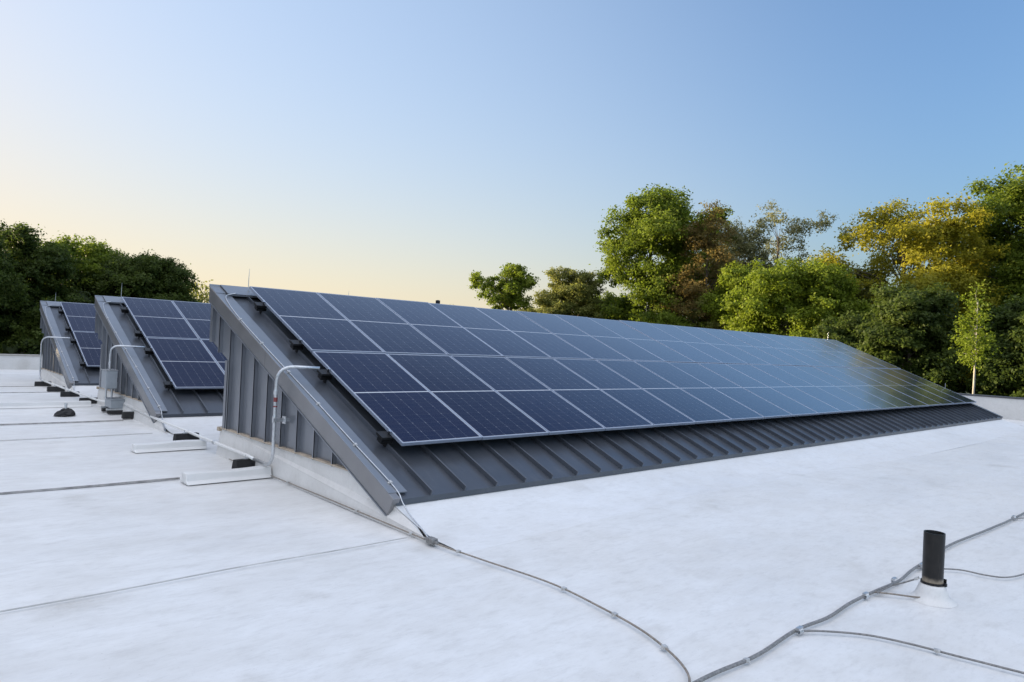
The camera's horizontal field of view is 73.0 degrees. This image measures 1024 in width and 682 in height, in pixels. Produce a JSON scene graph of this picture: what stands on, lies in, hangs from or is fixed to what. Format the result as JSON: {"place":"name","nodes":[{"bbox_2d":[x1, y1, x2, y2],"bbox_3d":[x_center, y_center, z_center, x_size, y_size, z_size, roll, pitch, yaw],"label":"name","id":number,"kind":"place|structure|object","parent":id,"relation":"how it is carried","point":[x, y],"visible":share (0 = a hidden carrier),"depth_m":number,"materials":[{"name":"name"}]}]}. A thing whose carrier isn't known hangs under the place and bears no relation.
{"place":"outdoors","nodes":[
{"label":"outdoors","id":0,"kind":"place"},
{"bbox_2d":[0,369,1023,681],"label":"flat roof","id":1,"kind":"structure","parent":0,"point":[120,561],"depth_m":4.89,"materials":[{"name":"white plastic"}]},
{"bbox_2d":[0,354,41,369],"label":"parapet wall","id":2,"kind":"structure","parent":1,"relation":"on","point":[19,361],"depth_m":24.31,"materials":[{"name":"metal"}]},
{"bbox_2d":[34,381,50,385],"bbox_3d":[-12.281,1.095,18.117,0.360,0.168,0.130,3,0,-42],"label":"support block","id":3,"kind":"object","parent":1,"relation":"on","point":[39,383],"depth_m":18.06,"materials":[{"name":"black rubber"}]},
{"bbox_2d":[39,336,104,402],"bbox_3d":[-10.078,0.561,16.150,0.626,1.178,7.160,3,0,-42],"label":"electrical conduit","id":4,"kind":"object","parent":3,"relation":"on","point":[81,394],"visible":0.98,"depth_m":17.68,"materials":[{"name":"metal"}]},
{"bbox_2d":[0,401,90,408],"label":"membrane strip","id":5,"kind":"object","parent":1,"relation":"on","point":[38,404],"visible":1,"depth_m":13.56,"materials":[{"name":"white plastic"}]},
{"bbox_2d":[47,384,64,391],"bbox_3d":[-11.105,1.142,16.849,0.360,0.168,0.130,3,0,-42],"label":"support block","id":6,"kind":"object","parent":1,"relation":"on","point":[53,389],"depth_m":16.79,"materials":[{"name":"black rubber"}]},
{"bbox_2d":[53,403,75,415],"bbox_3d":[-8.099,1.233,12.532,0.346,0.228,0.346,3,0,-42],"label":"roof anchor","id":7,"kind":"object","parent":1,"relation":"on","point":[65,411],"visible":1,"depth_m":12.47,"materials":[{"name":"black rubber"}]},
{"bbox_2d":[40,301,99,393],"bbox_3d":[-4.454,0.437,25.261,20.634,2.336,5.926,3,0,-42],"label":"roof monitor","id":8,"kind":"object","parent":1,"relation":"on","point":[55,369],"visible":0.11,"depth_m":18.53,"materials":[{"name":"grey metal"}]},
{"bbox_2d":[45,305,73,379],"bbox_3d":[-12.020,0.093,18.364,0.228,2.189,5.256,3,0,-41],"label":"rake cable","id":9,"kind":"object","parent":8,"relation":"attached to","point":[57,341],"visible":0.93,"depth_m":18.50,"materials":[{"name":"metal"}]},
{"bbox_2d":[58,302,95,331],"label":"solar panel","id":10,"kind":"object","parent":8,"relation":"on","point":[80,317],"visible":0.79,"depth_m":20.13,"materials":[{"name":"glass"}]},
{"bbox_2d":[70,331,101,366],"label":"solar panel","id":11,"kind":"object","parent":8,"relation":"on","point":[89,344],"visible":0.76,"depth_m":18.55,"materials":[{"name":"glass"}]},
{"bbox_2d":[60,389,79,396],"bbox_3d":[-10.049,1.185,15.729,0.360,0.168,0.130,3,0,-42],"label":"support block","id":12,"kind":"object","parent":1,"relation":"on","point":[68,393],"depth_m":15.68,"materials":[{"name":"black rubber"}]},
{"bbox_2d":[79,395,97,403],"bbox_3d":[-8.916,1.231,14.597,0.130,0.168,0.360,2,0,45],"label":"support block","id":13,"kind":"object","parent":1,"relation":"on","point":[88,399],"depth_m":14.55,"materials":[{"name":"black rubber"}]},
{"bbox_2d":[100,397,124,413],"bbox_3d":[-7.563,1.234,13.272,0.480,0.273,0.560,3,0,-42],"label":"junction box","id":14,"kind":"object","parent":1,"relation":"on","point":[113,405],"visible":0.59,"depth_m":13.07,"materials":[{"name":"grey paint"}]},
{"bbox_2d":[101,369,118,398],"bbox_3d":[-7.665,0.820,13.174,0.225,0.552,0.426,3,0,-42],"label":"switch box","id":15,"kind":"object","parent":14,"relation":"on","point":[109,379],"visible":1,"depth_m":13.04,"materials":[{"name":"grey paint"}]},
{"bbox_2d":[108,345,144,369],"bbox_3d":[-7.368,0.317,13.222,0.606,0.475,0.048,3,0,-16],"label":"electrical conduit","id":16,"kind":"object","parent":15,"relation":"attached to","point":[109,362],"visible":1,"depth_m":13.16,"materials":[{"name":"metal"}]},
{"bbox_2d":[121,410,133,418],"bbox_3d":[-6.865,1.314,12.544,0.360,0.168,0.130,3,0,-42],"label":"support block","id":17,"kind":"object","parent":1,"relation":"on","point":[127,415],"depth_m":12.44,"materials":[{"name":"black rubber"}]},
{"bbox_2d":[94,295,223,434],"bbox_3d":[0.401,0.631,19.906,20.634,2.336,5.926,3,0,-42],"label":"roof monitor","id":18,"kind":"object","parent":1,"relation":"on","point":[200,411],"visible":0.18,"depth_m":12.72,"materials":[{"name":"grey metal"}]},
{"bbox_2d":[103,301,164,427],"bbox_3d":[-7.166,0.287,13.009,0.228,2.189,5.256,3,0,-41],"label":"rake cable","id":19,"kind":"object","parent":18,"relation":"attached to","point":[159,406],"visible":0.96,"depth_m":12.74,"materials":[{"name":"metal"}]},
{"bbox_2d":[120,297,198,339],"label":"solar panel","id":20,"kind":"object","parent":18,"relation":"on","point":[155,318],"visible":1,"depth_m":14.77,"materials":[{"name":"glass"}]},
{"bbox_2d":[144,337,224,389],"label":"solar panel","id":21,"kind":"object","parent":18,"relation":"on","point":[188,363],"visible":0.89,"depth_m":13.24,"materials":[{"name":"glass"}]},
{"bbox_2d":[172,301,210,339],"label":"solar panel","id":22,"kind":"object","parent":18,"relation":"on","point":[196,315],"visible":0.51,"depth_m":15.56,"materials":[{"name":"glass"}]},
{"bbox_2d":[200,339,226,372],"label":"solar panel","id":23,"kind":"object","parent":18,"relation":"on","point":[212,349],"visible":0.26,"depth_m":14.01,"materials":[{"name":"glass"}]},
{"bbox_2d":[131,440,206,452],"bbox_3d":[-4.694,1.433,9.493,0.920,0.112,0.257,3,0,-42],"label":"membrane strip","id":24,"kind":"object","parent":1,"relation":"on","point":[176,445],"visible":1,"depth_m":9.41,"materials":[{"name":"white plastic"}]},
{"bbox_2d":[173,430,198,440],"bbox_3d":[-4.807,1.396,10.213,0.130,0.168,0.340,2,0,42],"label":"support block","id":25,"kind":"object","parent":1,"relation":"on","point":[184,435],"depth_m":10.16,"materials":[{"name":"black rubber"}]},
{"bbox_2d":[180,465,271,484],"bbox_3d":[-3.180,1.491,7.748,0.940,0.117,0.257,3,0,-42],"label":"membrane strip","id":26,"kind":"object","parent":1,"relation":"on","point":[197,477],"visible":0.98,"depth_m":7.65,"materials":[{"name":"white plastic"}]},
{"bbox_2d":[232,454,254,468],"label":"support block","id":27,"kind":"structure","parent":1,"relation":"on","point":[243,462],"depth_m":8.30,"materials":[{"name":"black rubber"}]},
{"bbox_2d":[229,459,690,681],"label":"ground cable","id":28,"kind":"object","parent":1,"relation":"on","point":[431,540],"visible":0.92,"depth_m":4.97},
{"bbox_2d":[209,284,1023,553],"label":"roof monitor","id":29,"kind":"object","parent":1,"relation":"on","point":[468,496],"visible":0.6,"depth_m":8.16,"materials":[{"name":"grey metal"}]},
{"bbox_2d":[123,365,319,465],"bbox_3d":[-4.833,0.772,10.486,0.458,1.181,7.288,3,0,-42],"label":"electrical conduit","id":30,"kind":"object","parent":29,"relation":"attached to","point":[283,419],"visible":1,"depth_m":7.88,"materials":[{"name":"metal"}]},
{"bbox_2d":[249,286,384,352],"bbox_3d":[-2.783,-0.246,9.479,1.150,0.179,2.205,3,22,-42],"label":"solar panel","id":31,"kind":"object","parent":29,"relation":"on","point":[313,321],"visible":0.98,"depth_m":9.37,"materials":[{"name":"glass"}]},
{"bbox_2d":[225,293,427,536],"bbox_3d":[-2.312,0.482,7.655,0.228,2.189,5.256,3,0,-41],"label":"rake cable","id":32,"kind":"object","parent":29,"relation":"attached to","point":[354,444],"visible":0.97,"depth_m":7.04,"materials":[{"name":"metal"}]},
{"bbox_2d":[317,292,447,354],"bbox_3d":[-1.951,-0.263,10.198,1.030,0.036,2.205,3,22,-42],"label":"solar panel","id":33,"kind":"object","parent":29,"relation":"on","point":[383,327],"visible":0.91,"depth_m":10.09,"materials":[{"name":"glass"}]},
{"bbox_2d":[312,351,481,446],"bbox_3d":[-1.439,0.659,7.945,1.150,0.179,2.205,3,22,-42],"label":"solar panel","id":34,"kind":"object","parent":29,"relation":"on","point":[397,402],"visible":1,"depth_m":7.81,"materials":[{"name":"glass"}]},
{"bbox_2d":[376,298,502,356],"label":"solar panel","id":35,"kind":"object","parent":29,"relation":"on","point":[441,330],"visible":0.98,"depth_m":10.79,"materials":[{"name":"glass"}]},
{"bbox_2d":[387,354,548,439],"bbox_3d":[-0.608,0.644,8.665,1.030,0.038,2.205,3,22,-42],"label":"solar panel","id":36,"kind":"object","parent":29,"relation":"on","point":[485,411],"visible":0.92,"depth_m":8.53,"materials":[{"name":"glass"}]},
{"bbox_2d":[430,303,550,357],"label":"solar panel","id":37,"kind":"object","parent":29,"relation":"on","point":[494,334],"visible":0.78,"depth_m":11.51,"materials":[{"name":"glass"}]},
{"bbox_2d":[450,355,605,434],"bbox_3d":[0.162,0.683,9.364,1.030,0.036,2.205,3,22,-42],"label":"solar panel","id":38,"kind":"object","parent":29,"relation":"on","point":[551,412],"visible":0.99,"depth_m":9.24,"materials":[{"name":"glass"}]},
{"bbox_2d":[475,307,593,359],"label":"solar panel","id":39,"kind":"object","parent":29,"relation":"on","point":[547,342],"visible":0.81,"depth_m":12.21,"materials":[{"name":"glass"}]},
{"bbox_2d":[517,311,631,360],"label":"solar panel","id":40,"kind":"object","parent":29,"relation":"on","point":[582,341],"visible":0.98,"depth_m":12.91,"materials":[{"name":"glass"}]},
{"bbox_2d":[505,357,653,430],"bbox_3d":[0.934,0.722,10.065,1.030,0.037,2.205,3,22,-42],"label":"solar panel","id":41,"kind":"object","parent":29,"relation":"on","point":[601,407],"visible":0.99,"depth_m":9.95,"materials":[{"name":"glass"}]},
{"bbox_2d":[554,314,664,361],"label":"solar panel","id":42,"kind":"object","parent":29,"relation":"on","point":[630,350],"visible":0.94,"depth_m":13.62,"materials":[{"name":"glass"}]},
{"bbox_2d":[553,358,695,426],"bbox_3d":[1.703,0.762,10.763,1.030,0.037,2.205,3,22,-42],"label":"solar panel","id":43,"kind":"object","parent":29,"relation":"on","point":[650,408],"visible":0.93,"depth_m":10.65,"materials":[{"name":"glass"}]},
{"bbox_2d":[590,318,695,362],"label":"solar panel","id":44,"kind":"object","parent":29,"relation":"on","point":[650,345],"visible":0.91,"depth_m":14.31,"materials":[{"name":"glass"}]},
{"bbox_2d":[596,360,732,423],"bbox_3d":[2.473,0.800,11.462,1.030,0.036,2.205,3,22,-42],"label":"solar panel","id":45,"kind":"object","parent":29,"relation":"on","point":[696,410],"visible":0.98,"depth_m":11.35,"materials":[{"name":"glass"}]},
{"bbox_2d":[619,320,722,363],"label":"solar panel","id":46,"kind":"object","parent":29,"relation":"on","point":[673,343],"visible":0.96,"depth_m":15.01,"materials":[{"name":"glass"}]},
{"bbox_2d":[649,323,747,363],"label":"solar panel","id":47,"kind":"object","parent":29,"relation":"on","point":[702,346],"visible":0.82,"depth_m":15.72,"materials":[{"name":"glass"}]},
{"bbox_2d":[633,360,764,420],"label":"solar panel","id":48,"kind":"object","parent":29,"relation":"on","point":[724,404],"visible":0.94,"depth_m":12.06,"materials":[{"name":"glass"}]},
{"bbox_2d":[673,325,770,364],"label":"solar panel","id":49,"kind":"object","parent":29,"relation":"on","point":[732,350],"visible":0.79,"depth_m":16.44,"materials":[{"name":"glass"}]},
{"bbox_2d":[668,362,792,418],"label":"solar panel","id":50,"kind":"object","parent":29,"relation":"on","point":[747,398],"visible":0.92,"depth_m":12.76,"materials":[{"name":"glass"}]},
{"bbox_2d":[697,327,791,365],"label":"solar panel","id":51,"kind":"object","parent":29,"relation":"on","point":[748,348],"visible":0.93,"depth_m":17.13,"materials":[{"name":"glass"}]},
{"bbox_2d":[698,363,818,416],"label":"solar panel","id":52,"kind":"object","parent":29,"relation":"on","point":[794,408],"visible":0.97,"depth_m":13.47,"materials":[{"name":"glass"}]},
{"bbox_2d":[719,329,810,365],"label":"solar panel","id":53,"kind":"object","parent":29,"relation":"on","point":[772,351],"visible":0.84,"depth_m":17.82,"materials":[{"name":"glass"}]},
{"bbox_2d":[726,364,841,414],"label":"solar panel","id":54,"kind":"object","parent":29,"relation":"on","point":[792,392],"visible":0.88,"depth_m":14.17,"materials":[{"name":"glass"}]},
{"bbox_2d":[740,331,828,366],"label":"solar panel","id":55,"kind":"object","parent":29,"relation":"on","point":[786,350],"visible":0.78,"depth_m":18.53,"materials":[{"name":"glass"}]},
{"bbox_2d":[759,333,844,366],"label":"solar panel","id":56,"kind":"object","parent":29,"relation":"on","point":[806,352],"visible":0.75,"depth_m":19.23,"materials":[{"name":"glass"}]},
{"bbox_2d":[750,364,861,412],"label":"solar panel","id":57,"kind":"object","parent":29,"relation":"on","point":[843,406],"visible":1,"depth_m":14.88,"materials":[{"name":"glass"}]},
{"bbox_2d":[778,335,860,367],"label":"solar panel","id":58,"kind":"object","parent":29,"relation":"on","point":[834,358],"visible":0.81,"depth_m":19.93,"materials":[{"name":"glass"}]},
{"bbox_2d":[774,365,880,410],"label":"solar panel","id":59,"kind":"object","parent":29,"relation":"on","point":[860,403],"visible":0.85,"depth_m":15.58,"materials":[{"name":"glass"}]},
{"bbox_2d":[792,336,873,367],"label":"solar panel","id":60,"kind":"object","parent":29,"relation":"on","point":[835,352],"visible":0.88,"depth_m":20.63,"materials":[{"name":"glass"}]},
{"bbox_2d":[795,366,898,409],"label":"solar panel","id":61,"kind":"object","parent":29,"relation":"on","point":[853,390],"visible":0.85,"depth_m":16.28,"materials":[{"name":"glass"}]},
{"bbox_2d":[810,338,887,368],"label":"solar panel","id":62,"kind":"object","parent":29,"relation":"on","point":[849,353],"visible":0.89,"depth_m":21.35,"materials":[{"name":"glass"}]},
{"bbox_2d":[824,339,900,368],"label":"solar panel","id":63,"kind":"object","parent":29,"relation":"on","point":[864,355],"visible":0.89,"depth_m":22.02,"materials":[{"name":"glass"}]},
{"bbox_2d":[812,366,913,408],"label":"solar panel","id":64,"kind":"object","parent":29,"relation":"on","point":[869,389],"visible":0.99,"depth_m":16.98,"materials":[{"name":"glass"}]},
{"bbox_2d":[832,367,928,406],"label":"solar panel","id":65,"kind":"object","parent":29,"relation":"on","point":[884,388],"visible":0.96,"depth_m":17.69,"materials":[{"name":"glass"}]},
{"bbox_2d":[847,367,941,405],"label":"solar panel","id":66,"kind":"object","parent":29,"relation":"on","point":[899,388],"visible":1,"depth_m":18.37,"materials":[{"name":"glass"}]},
{"bbox_2d":[864,368,954,404],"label":"solar panel","id":67,"kind":"object","parent":29,"relation":"on","point":[925,393],"visible":0.96,"depth_m":19.09,"materials":[{"name":"glass"}]},
{"bbox_2d":[877,368,965,403],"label":"solar panel","id":68,"kind":"object","parent":29,"relation":"on","point":[924,387],"visible":0.91,"depth_m":19.79,"materials":[{"name":"glass"}]},
{"bbox_2d":[891,369,975,403],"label":"solar panel","id":69,"kind":"object","parent":29,"relation":"on","point":[936,386],"visible":0.92,"depth_m":20.49,"materials":[{"name":"glass"}]},
{"bbox_2d":[693,512,1023,681],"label":"cable","id":70,"kind":"object","parent":1,"relation":"on","point":[865,595],"visible":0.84,"depth_m":4.32,"materials":[{"name":"rubber"}]},
{"bbox_2d":[875,591,919,597],"bbox_3d":[2.719,1.788,4.872,0.301,0.018,0.016,3,0,11],"label":"branch cable","id":71,"kind":"object","parent":1,"relation":"on","point":[898,594],"visible":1,"depth_m":4.87,"materials":[{"name":"grey metal"}]},
{"bbox_2d":[796,630,1023,673],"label":"branch cable","id":72,"kind":"object","parent":1,"relation":"on","point":[936,650],"visible":1,"depth_m":4.01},
{"bbox_2d":[907,530,957,607],"bbox_3d":[2.973,1.589,4.883,0.310,0.476,0.310,3,0,-42],"label":"vent pipe","id":73,"kind":"object","parent":1,"relation":"on","point":[931,589],"visible":1,"depth_m":4.82,"materials":[{"name":"black paint"}]},
{"bbox_2d":[876,576,919,592],"bbox_3d":[2.733,1.724,4.891,0.267,0.124,0.197,3,0,-42],"label":"branch cable","id":74,"kind":"object","parent":73,"relation":"attached to","point":[916,578],"visible":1,"depth_m":4.94,"materials":[{"name":"grey metal"}]},
{"bbox_2d":[916,567,1023,577],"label":"branch cable","id":75,"kind":"object","parent":1,"relation":"on","point":[978,573],"visible":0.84,"depth_m":5.48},
{"bbox_2d":[958,393,1023,420],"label":"parapet wall","id":76,"kind":"structure","parent":1,"relation":"on","point":[1006,407],"depth_m":22.49,"materials":[{"name":"metal"}]},
{"bbox_2d":[0,0,1023,336],"label":"sky","id":77,"kind":"structure","parent":0,"point":[387,149],"materials":[{"name":"blue"}]},
{"label":"ground","id":78,"kind":"structure","parent":0,"visible":0},
{"bbox_2d":[0,220,39,351],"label":"shade tree","id":79,"kind":"object","parent":78,"relation":"on","point":[12,298],"visible":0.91,"depth_m":35.84,"materials":[{"name":"green plant"}]},
{"bbox_2d":[2,337,37,353],"bbox_3d":[-24.461,2.838,34.162,2.269,6.152,2.108,3,0,-42],"label":"flowering shrub","id":80,"kind":"object","parent":78,"relation":"on","point":[13,349],"visible":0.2,"depth_m":34.03,"materials":[{"name":"green plant"}]},
{"bbox_2d":[0,294,92,354],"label":"shade tree","id":81,"kind":"object","parent":78,"relation":"on","point":[33,331],"visible":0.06,"depth_m":35.43,"materials":[{"name":"green plant"}]},
{"bbox_2d":[0,221,100,351],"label":"shade tree","id":82,"kind":"object","parent":78,"relation":"on","point":[51,266],"visible":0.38,"depth_m":38.97,"materials":[{"name":"green plant"}]},
{"bbox_2d":[37,232,125,301],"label":"shade tree","id":83,"kind":"object","parent":78,"relation":"on","point":[91,251],"visible":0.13,"depth_m":44.40,"materials":[{"name":"green plant"}]},
{"bbox_2d":[70,290,94,303],"bbox_3d":[-24.480,1.536,39.224,1.611,8.808,1.615,3,0,-18],"label":"flowering shrub","id":84,"kind":"object","parent":78,"relation":"on","point":[82,293],"visible":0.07,"depth_m":38.85,"materials":[{"name":"green plant"}]},
{"bbox_2d":[79,248,208,302],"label":"shade tree","id":85,"kind":"object","parent":78,"relation":"on","point":[146,276],"visible":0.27,"depth_m":42.91,"materials":[{"name":"green plant"}]},
{"bbox_2d":[189,275,449,304],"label":"woodland","id":86,"kind":"object","parent":78,"relation":"on","point":[201,294],"depth_m":125.95,"materials":[{"name":"green plant"}]},
{"bbox_2d":[467,262,540,310],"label":"tree","id":87,"kind":"object","parent":78,"relation":"on","point":[506,296],"visible":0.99,"depth_m":92.13,"materials":[{"name":"green plant"}]},
{"bbox_2d":[518,265,613,319],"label":"bushy tree","id":88,"kind":"object","parent":78,"relation":"on","point":[577,293],"visible":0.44,"depth_m":98.49,"materials":[{"name":"green plant"}]},
{"bbox_2d":[593,291,631,320],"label":"bushy tree","id":89,"kind":"object","parent":78,"relation":"on","point":[609,296],"visible":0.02,"depth_m":104.14,"materials":[{"name":"green plant"}]},
{"bbox_2d":[589,183,721,322],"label":"tall tree","id":90,"kind":"object","parent":78,"relation":"on","point":[663,218],"visible":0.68,"depth_m":91.97,"materials":[{"name":"green plant"}]},
{"bbox_2d":[648,309,696,326],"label":"bushy tree","id":91,"kind":"object","parent":78,"relation":"on","point":[666,318],"visible":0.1,"depth_m":85.46,"materials":[{"name":"green plant"}]},
{"bbox_2d":[655,199,741,327],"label":"bronze tree","id":92,"kind":"object","parent":78,"relation":"on","point":[703,243],"visible":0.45,"depth_m":87.42,"materials":[{"name":"brown plant"}]},
{"bbox_2d":[690,292,729,329],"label":"bushy tree","id":93,"kind":"object","parent":78,"relation":"on","point":[716,324],"visible":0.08,"depth_m":84.12,"materials":[{"name":"green plant"}]},
{"bbox_2d":[686,205,752,322],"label":"dark tree","id":94,"kind":"object","parent":78,"relation":"on","point":[725,215],"visible":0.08,"depth_m":97.62,"materials":[{"name":"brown plant"}]},
{"bbox_2d":[691,216,774,323],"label":"silvery tree","id":95,"kind":"object","parent":78,"relation":"on","point":[745,246],"visible":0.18,"depth_m":95.74,"materials":[{"name":"green plant"}]},
{"bbox_2d":[698,260,768,329],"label":"bushy tree","id":96,"kind":"object","parent":78,"relation":"on","point":[731,278],"visible":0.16,"depth_m":81.96,"materials":[{"name":"green plant"}]},
{"bbox_2d":[740,198,838,332],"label":"silvery tree","id":97,"kind":"object","parent":78,"relation":"on","point":[792,230],"visible":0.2,"depth_m":97.76,"materials":[{"name":"green plant"}]},
{"bbox_2d":[715,255,875,337],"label":"broad tree","id":98,"kind":"object","parent":78,"relation":"on","point":[765,312],"visible":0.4,"depth_m":72.50,"materials":[{"name":"green plant"}]},
{"bbox_2d":[783,266,887,334],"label":"bushy tree","id":99,"kind":"object","parent":78,"relation":"on","point":[865,291],"visible":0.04,"depth_m":79.44,"materials":[{"name":"green plant"}]},
{"bbox_2d":[807,310,913,358],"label":"dark tree","id":100,"kind":"object","parent":78,"relation":"on","point":[831,330],"visible":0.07,"depth_m":60.15,"materials":[{"name":"green plant"}]},
{"bbox_2d":[792,189,1011,356],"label":"golden tree","id":101,"kind":"object","parent":78,"relation":"on","point":[916,242],"visible":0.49,"depth_m":74.32,"materials":[{"name":"yellow leaves"},{"name":"bark"}]},
{"bbox_2d":[845,279,979,391],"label":"dark tree","id":102,"kind":"object","parent":78,"relation":"on","point":[909,324],"visible":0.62,"depth_m":54.51,"materials":[{"name":"green plant"}]},
{"bbox_2d":[896,236,1014,391],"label":"golden tree","id":103,"kind":"object","parent":78,"relation":"on","point":[969,376],"visible":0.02,"depth_m":85.74,"materials":[{"name":"green plant"}]},
{"bbox_2d":[950,337,985,393],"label":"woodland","id":104,"kind":"object","parent":78,"relation":"on","point":[961,388],"visible":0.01,"depth_m":93.40,"materials":[{"name":"green plant"}]},
{"bbox_2d":[947,279,1006,393],"bbox_3d":[22.625,2.534,33.897,2.157,11.120,2.357,3,0,-4],"label":"birch tree","id":105,"kind":"object","parent":78,"relation":"on","point":[979,347],"visible":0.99,"depth_m":33.84,"materials":[{"name":"green plant"}]},
{"bbox_2d":[942,161,1023,377],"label":"tall tree","id":106,"kind":"object","parent":78,"relation":"on","point":[1008,203],"visible":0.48,"depth_m":74.86,"materials":[{"name":"green plant"}]},
{"bbox_2d":[964,293,1023,397],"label":"dark tree","id":107,"kind":"object","parent":78,"relation":"on","point":[1005,371],"visible":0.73,"depth_m":51.41,"materials":[{"name":"green plant"}]}
]}

